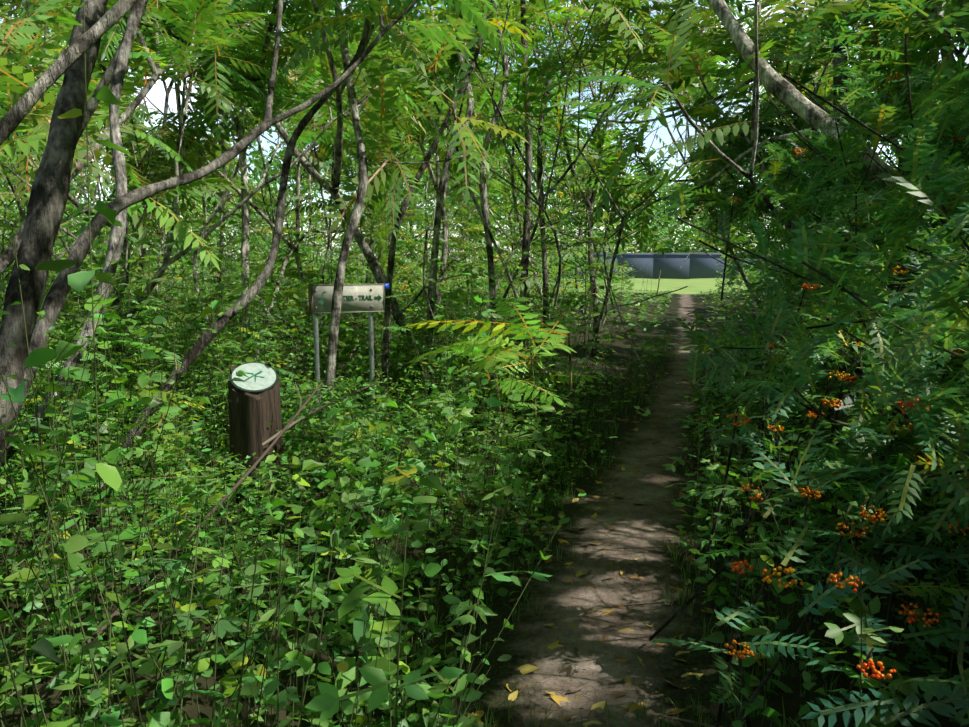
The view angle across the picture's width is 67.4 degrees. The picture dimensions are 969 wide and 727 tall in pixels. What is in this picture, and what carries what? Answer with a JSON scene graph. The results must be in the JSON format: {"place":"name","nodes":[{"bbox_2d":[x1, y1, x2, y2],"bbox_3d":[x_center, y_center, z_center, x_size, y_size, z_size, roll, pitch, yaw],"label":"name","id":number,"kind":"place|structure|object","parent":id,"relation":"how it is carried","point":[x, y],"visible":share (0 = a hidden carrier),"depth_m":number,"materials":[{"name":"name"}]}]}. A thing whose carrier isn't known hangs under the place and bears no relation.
{"place":"outdoors","nodes":[
{"label":"outdoors","id":0,"kind":"place"},
{"bbox_2d":[9,262,539,278],"bbox_3d":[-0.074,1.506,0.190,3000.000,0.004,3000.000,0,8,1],"label":"ground","id":1,"kind":"structure","parent":0,"point":[347,276],"depth_m":136.71,"materials":[{"name":"green plant"}]},
{"bbox_2d":[2,127,906,273],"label":"trees","id":2,"kind":"object","parent":1,"relation":"on","point":[256,162],"depth_m":73.96,"materials":[{"name":"green plant"}]},
{"bbox_2d":[562,253,715,253],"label":"court fence posts","id":3,"kind":"object","parent":1,"relation":"on","point":[657,253],"visible":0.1,"depth_m":60.04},
{"bbox_2d":[548,253,783,278],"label":"fence","id":4,"kind":"object","parent":3,"relation":"attached to","point":[695,266],"visible":0.12,"depth_m":60.23,"materials":[{"name":"grey metal"}]},
{"bbox_2d":[0,278,968,726],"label":"ground","id":5,"kind":"structure","parent":0,"point":[790,704],"depth_m":3.54,"materials":[{"name":"green plant"}]},
{"bbox_2d":[227,360,287,502],"bbox_3d":[-1.427,0.429,4.530,0.426,0.877,0.415,0,8,1],"label":"wooden post","id":6,"kind":"object","parent":5,"relation":"on","point":[252,416],"visible":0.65,"depth_m":4.40,"materials":[{"name":"brown wood"}]},
{"bbox_2d":[230,362,277,392],"bbox_3d":[-1.419,0.085,4.474,0.280,0.161,0.254,0,8,1],"label":"marker disc","id":7,"kind":"object","parent":6,"relation":"on","point":[263,377],"visible":0.98,"depth_m":4.46,"materials":[{"name":"white plastic"}]},
{"bbox_2d":[313,284,374,425],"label":"sign posts","id":8,"kind":"object","parent":5,"relation":"on","point":[316,344],"visible":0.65,"depth_m":6.10,"materials":[{"name":"grey metal"}]},
{"bbox_2d":[308,284,384,313],"bbox_3d":[-1.133,-0.536,5.995,0.624,0.243,0.040,-3,9,-23],"label":"trail sign","id":9,"kind":"object","parent":8,"relation":"attached to","point":[357,305],"visible":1,"depth_m":6.00,"materials":[{"name":"silver metal"}]},
{"bbox_2d":[318,291,381,310],"bbox_3d":[-1.107,-0.520,5.998,0.535,0.157,0.001,-3,9,-23],"label":"sign lettering","id":10,"kind":"object","parent":9,"relation":"on","point":[321,301],"visible":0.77,"depth_m":6.00},
{"bbox_2d":[0,0,968,726],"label":"tree","id":11,"kind":"object","parent":5,"relation":"on","point":[38,230],"depth_m":6.29,"materials":[{"name":"plant"}]},
{"bbox_2d":[0,0,961,586],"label":"tree leaves","id":12,"kind":"object","parent":11,"relation":"attached to","point":[376,130],"visible":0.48,"depth_m":6.33,"materials":[{"name":"green plant"}]},
{"bbox_2d":[0,0,968,726],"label":"undergrowth","id":13,"kind":"object","parent":5,"relation":"on","point":[322,706],"depth_m":3.16,"materials":[{"name":"green plant"}]},
{"bbox_2d":[345,332,841,726],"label":"grass tufts","id":14,"kind":"object","parent":5,"relation":"on","point":[688,570],"visible":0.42,"depth_m":3.58,"materials":[{"name":"green plant"}]},
{"bbox_2d":[452,334,763,726],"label":"dead leaves","id":15,"kind":"object","parent":5,"relation":"on","point":[526,668],"visible":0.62,"depth_m":3.02,"materials":[{"name":"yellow plant"}]},
{"bbox_2d":[651,0,968,726],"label":"rowan leaves","id":16,"kind":"object","parent":5,"relation":"on","point":[870,109],"visible":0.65,"depth_m":2.46,"materials":[{"name":"green plant"}]},
{"bbox_2d":[724,72,968,679],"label":"orange berries","id":17,"kind":"object","parent":16,"relation":"on","point":[736,565],"visible":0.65,"depth_m":2.16,"materials":[{"name":"orange plant"}]},
{"bbox_2d":[0,0,968,261],"label":"sky","id":18,"kind":"structure","parent":0,"point":[662,132],"materials":[{"name":"white"}]},
{"bbox_2d":[456,293,765,726],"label":"foot path","id":19,"kind":"structure","parent":0,"point":[529,636],"depth_m":3.27,"materials":[{"name":"brown soil"}]},
{"bbox_2d":[36,352,716,726],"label":"fallen twigs","id":20,"kind":"object","parent":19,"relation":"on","point":[214,508],"visible":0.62,"depth_m":3.19,"materials":[{"name":"brown wood"}]}
]}

